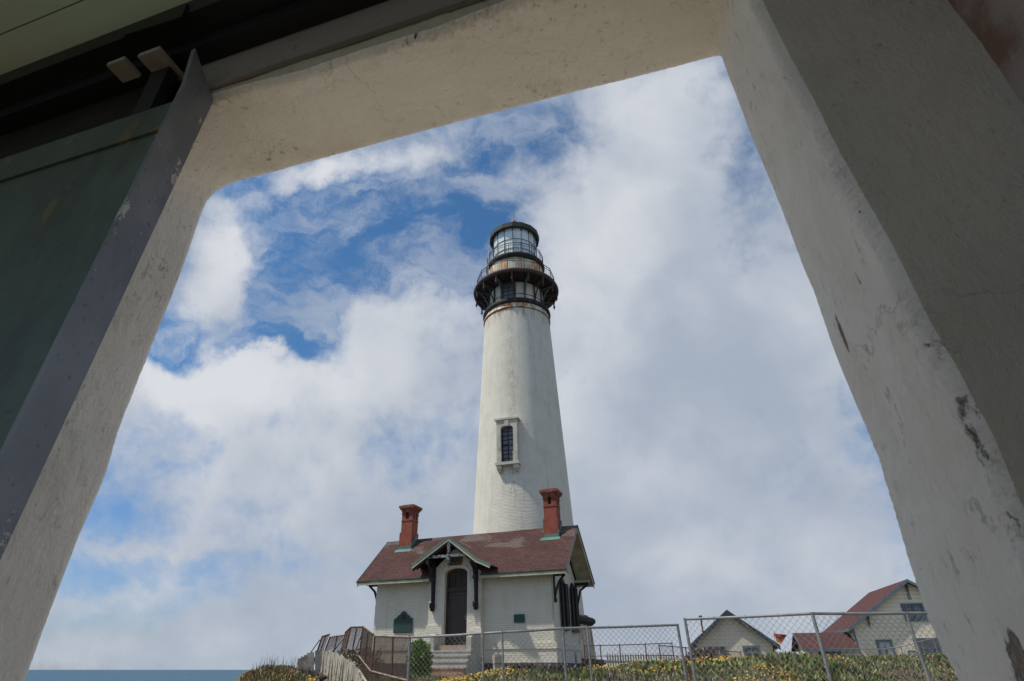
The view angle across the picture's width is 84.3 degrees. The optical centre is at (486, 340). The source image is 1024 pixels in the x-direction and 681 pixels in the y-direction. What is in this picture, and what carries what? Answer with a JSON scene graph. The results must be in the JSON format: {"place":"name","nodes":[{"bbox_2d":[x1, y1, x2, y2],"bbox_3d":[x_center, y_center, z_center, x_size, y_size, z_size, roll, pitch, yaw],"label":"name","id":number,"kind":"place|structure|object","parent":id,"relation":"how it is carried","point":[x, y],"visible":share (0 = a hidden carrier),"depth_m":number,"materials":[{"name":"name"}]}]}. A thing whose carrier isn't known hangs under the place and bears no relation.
{"place":"outdoors","nodes":[
{"label":"outdoors","id":0,"kind":"place"},
{"bbox_2d":[25,670,329,680],"bbox_3d":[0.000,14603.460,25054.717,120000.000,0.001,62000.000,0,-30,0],"label":"ocean","id":1,"kind":"structure","parent":0,"point":[132,675],"depth_m":1343.82,"materials":[{"name":"liquid"}]},
{"bbox_2d":[29,56,915,669],"label":"sky","id":2,"kind":"structure","parent":0,"point":[311,373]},
{"bbox_2d":[235,660,956,680],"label":"ground","id":3,"kind":"structure","parent":0,"point":[800,663],"depth_m":10.67,"materials":[{"name":"green plant"}]},
{"bbox_2d":[247,654,328,680],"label":"dry stalks","id":4,"kind":"object","parent":3,"relation":"on","point":[252,669],"visible":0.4,"depth_m":12.10,"materials":[{"name":"brown plant"}]},
{"bbox_2d":[238,664,346,680],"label":"ground cover","id":5,"kind":"object","parent":3,"relation":"on","point":[271,673],"visible":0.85,"depth_m":11.05,"materials":[{"name":"green plant"}]},
{"bbox_2d":[297,650,323,672],"bbox_3d":[-5.197,9.957,16.803,0.996,1.314,0.110,1,-30,-2],"label":"plank fence","id":6,"kind":"object","parent":3,"relation":"on","point":[308,658],"visible":0.52,"depth_m":16.97,"materials":[{"name":"grey wood"}]},
{"bbox_2d":[296,668,327,680],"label":"dry shrub","id":7,"kind":"object","parent":3,"relation":"on","point":[320,675],"visible":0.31,"depth_m":12.42,"materials":[{"name":"brown plant"}]},
{"bbox_2d":[320,649,366,680],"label":"plank fence","id":8,"kind":"object","parent":3,"relation":"on","point":[332,661],"visible":1,"depth_m":13.60,"materials":[{"name":"white wood"}]},
{"bbox_2d":[311,626,410,680],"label":"rusty fence","id":9,"kind":"object","parent":3,"relation":"on","point":[365,643],"visible":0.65,"depth_m":17.43,"materials":[{"name":"metal"}]},
{"bbox_2d":[336,648,386,679],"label":"dry shrub","id":10,"kind":"object","parent":3,"relation":"on","point":[345,653],"visible":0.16,"depth_m":18.52,"materials":[{"name":"brown plant"}]},
{"bbox_2d":[328,675,455,680],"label":"ground cover","id":11,"kind":"object","parent":3,"relation":"on","point":[426,678],"visible":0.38,"depth_m":20.94,"materials":[{"name":"green plant"}]},
{"bbox_2d":[410,638,433,676],"bbox_3d":[-2.874,13.588,23.992,1.184,1.815,1.085,13,-33,-21],"label":"green bush","id":12,"kind":"object","parent":3,"relation":"on","point":[416,662],"visible":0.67,"depth_m":23.83,"materials":[{"name":"green plant"}]},
{"bbox_2d":[429,634,481,675],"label":"stone steps","id":13,"kind":"structure","parent":3,"relation":"on","point":[466,663],"depth_m":25.58,"materials":[{"name":"stone"}]},
{"bbox_2d":[356,488,594,675],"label":"brick house","id":14,"kind":"structure","parent":3,"relation":"on","point":[482,582],"depth_m":28.32,"materials":[{"name":"white brick"}]},
{"bbox_2d":[393,611,412,632],"bbox_3d":[-4.267,14.316,28.757,1.100,1.000,0.056,-12,-32,20],"label":"bronze plaque","id":15,"kind":"object","parent":14,"relation":"attached to","point":[403,621],"visible":1,"depth_m":28.70,"materials":[{"name":"green metal"}]},
{"bbox_2d":[445,568,466,644],"bbox_3d":[-1.456,13.123,27.961,1.240,3.500,0.170,-12,-32,20],"label":"door","id":16,"kind":"structure","parent":14,"relation":"in","point":[456,595],"depth_m":27.99,"materials":[{"name":"wood"}]},
{"bbox_2d":[514,614,524,622],"bbox_3d":[1.520,13.096,26.643,0.540,0.360,0.029,-12,-32,20],"label":"plaque","id":17,"kind":"object","parent":14,"relation":"attached to","point":[519,618],"visible":1,"depth_m":26.63,"materials":[{"name":"green metal"}]},
{"bbox_2d":[560,579,570,630],"bbox_3d":[3.779,12.868,27.582,0.178,2.280,1.119,-12,-32,20],"label":"shuttered window","id":18,"kind":"structure","parent":14,"relation":"in","point":[565,607],"depth_m":27.62,"materials":[{"name":"black wood"}]},
{"bbox_2d":[570,583,579,632],"bbox_3d":[4.482,13.702,29.015,0.178,2.280,1.119,-12,-32,20],"label":"shuttered window","id":19,"kind":"structure","parent":14,"relation":"in","point":[573,591],"depth_m":29.07,"materials":[{"name":"black wood"}]},
{"bbox_2d":[492,654,504,670],"bbox_3d":[0.487,13.667,23.520,0.469,1.103,0.447,6,-31,-10],"label":"stone post","id":20,"kind":"object","parent":3,"relation":"on","point":[495,658],"visible":0.52,"depth_m":23.50,"materials":[{"name":"white stone"}]},
{"bbox_2d":[0,0,1023,680],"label":"signal building","id":21,"kind":"structure","parent":3,"relation":"on","point":[888,138],"depth_m":0.99,"materials":[{"name":"white paint"}]},
{"bbox_2d":[0,46,212,559],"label":"sliding door","id":22,"kind":"structure","parent":21,"relation":"attached to","point":[80,213],"depth_m":1.21,"materials":[{"name":"grey metal"}]},
{"bbox_2d":[0,133,156,415],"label":"door panel","id":23,"kind":"structure","parent":22,"relation":"in","point":[55,221],"depth_m":1.22,"materials":[{"name":"green glass"}]},
{"bbox_2d":[506,662,546,669],"bbox_3d":[0.968,7.636,12.920,1.287,0.519,0.938,0,-30,0],"label":"dry shrub","id":24,"kind":"object","parent":3,"relation":"on","point":[524,665],"visible":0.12,"depth_m":12.91,"materials":[{"name":"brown plant"}]},
{"bbox_2d":[420,658,656,680],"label":"yellow flowers","id":25,"kind":"object","parent":3,"relation":"on","point":[522,673],"visible":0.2,"depth_m":11.56,"materials":[{"name":"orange plant"}]},
{"bbox_2d":[473,211,605,666],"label":"lighthouse","id":26,"kind":"object","parent":3,"relation":"on","point":[521,460],"visible":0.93,"depth_m":40.43,"materials":[{"name":"white paint"}]},
{"bbox_2d":[494,416,520,472],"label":"tower window","id":27,"kind":"structure","parent":26,"relation":"in","point":[507,429],"depth_m":37.94,"materials":[{"name":"beige stone"}]},
{"bbox_2d":[500,280,515,299],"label":"room window","id":28,"kind":"structure","parent":26,"relation":"in","point":[507,288],"depth_m":45.51,"materials":[{"name":"grey glass"}]},
{"bbox_2d":[407,624,687,680],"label":"chain link fence","id":29,"kind":"object","parent":3,"relation":"on","point":[562,629],"visible":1,"depth_m":7.89,"materials":[{"name":"metal"}]},
{"bbox_2d":[537,662,577,673],"bbox_3d":[1.551,7.133,12.029,1.141,0.524,0.845,0,-30,0],"label":"dry shrub","id":30,"kind":"object","parent":3,"relation":"on","point":[558,669],"visible":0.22,"depth_m":11.95,"materials":[{"name":"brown plant"}]},
{"bbox_2d":[583,642,674,666],"bbox_3d":[5.714,12.647,22.723,3.619,0.913,0.038,0,-30,0],"label":"wire fence","id":31,"kind":"object","parent":3,"relation":"on","point":[651,655],"visible":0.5,"depth_m":22.77,"materials":[{"name":"metal"}]},
{"bbox_2d":[604,653,677,665],"bbox_3d":[8.748,17.991,31.513,4.526,1.020,0.123,3,-30,-5],"label":"picket fence","id":32,"kind":"object","parent":3,"relation":"on","point":[617,661],"visible":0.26,"depth_m":31.51,"materials":[{"name":"brown wood"}]},
{"bbox_2d":[676,655,697,680],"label":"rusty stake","id":33,"kind":"object","parent":3,"relation":"on","point":[689,673],"visible":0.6,"depth_m":10.28,"materials":[{"name":"metal"}]},
{"bbox_2d":[437,650,944,680],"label":"yellow flowers","id":34,"kind":"object","parent":3,"relation":"on","point":[721,658],"visible":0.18,"depth_m":11.38,"materials":[{"name":"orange plant"}]},
{"bbox_2d":[658,644,741,660],"bbox_3d":[8.462,12.371,22.284,3.708,0.648,0.080,8,-31,-14],"label":"wire fence","id":35,"kind":"object","parent":3,"relation":"on","point":[685,651],"visible":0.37,"depth_m":22.09,"materials":[{"name":"metal"}]},
{"bbox_2d":[451,650,958,680],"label":"ground cover","id":36,"kind":"object","parent":3,"relation":"on","point":[811,676],"visible":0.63,"depth_m":10.93,"materials":[{"name":"green plant"}]},
{"bbox_2d":[684,646,730,659],"bbox_3d":[6.839,9.885,17.357,1.765,0.930,1.234,0,-30,0],"label":"dry shrub","id":37,"kind":"object","parent":3,"relation":"on","point":[701,652],"visible":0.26,"depth_m":17.35,"materials":[{"name":"brown plant"}]},
{"bbox_2d":[691,610,780,658],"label":"cottage","id":38,"kind":"structure","parent":3,"relation":"on","point":[763,644],"depth_m":46.01,"materials":[{"name":"beige"}]},
{"bbox_2d":[710,647,725,652],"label":"window","id":39,"kind":"structure","parent":38,"relation":"in","point":[721,649],"depth_m":45.93,"materials":[{"name":"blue glass"}]},
{"bbox_2d":[742,645,760,656],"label":"window","id":40,"kind":"structure","parent":38,"relation":"in","point":[754,647],"depth_m":45.22,"materials":[{"name":"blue glass"}]},
{"bbox_2d":[774,634,785,648],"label":"flag","id":41,"kind":"object","parent":3,"relation":"on","point":[780,639],"visible":0.78,"depth_m":41.63,"materials":[{"name":"red fabric"}]},
{"bbox_2d":[683,611,958,680],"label":"chain link fence","id":42,"kind":"object","parent":3,"relation":"on","point":[822,649],"visible":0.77,"depth_m":6.47,"materials":[{"name":"metal"}]},
{"bbox_2d":[791,632,860,655],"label":"outbuilding","id":43,"kind":"structure","parent":3,"relation":"on","point":[837,644],"depth_m":42.02,"materials":[{"name":"red"}]},
{"bbox_2d":[818,651,840,655],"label":"window","id":44,"kind":"structure","parent":43,"relation":"in","point":[830,653],"depth_m":41.29,"materials":[{"name":"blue glass"}]},
{"bbox_2d":[822,579,943,656],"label":"house","id":45,"kind":"structure","parent":3,"relation":"on","point":[903,596],"depth_m":41.76,"materials":[{"name":"beige"}]},
{"bbox_2d":[875,639,895,654],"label":"window","id":46,"kind":"structure","parent":45,"relation":"in","point":[879,642],"depth_m":41.02,"materials":[{"name":"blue glass"}]},
{"bbox_2d":[900,603,928,621],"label":"window","id":47,"kind":"structure","parent":45,"relation":"in","point":[906,607],"depth_m":41.66,"materials":[{"name":"blue glass"}]},
{"bbox_2d":[912,638,941,654],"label":"window","id":48,"kind":"structure","parent":45,"relation":"in","point":[931,645],"depth_m":40.37,"materials":[{"name":"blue glass"}]},
{"bbox_2d":[824,637,944,656],"bbox_3d":[18.199,13.739,25.416,5.631,1.236,0.938,-18,-35,28],"label":"wire fence","id":49,"kind":"object","parent":3,"relation":"on","point":[892,647],"visible":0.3,"depth_m":25.45,"materials":[{"name":"metal"}]}
]}

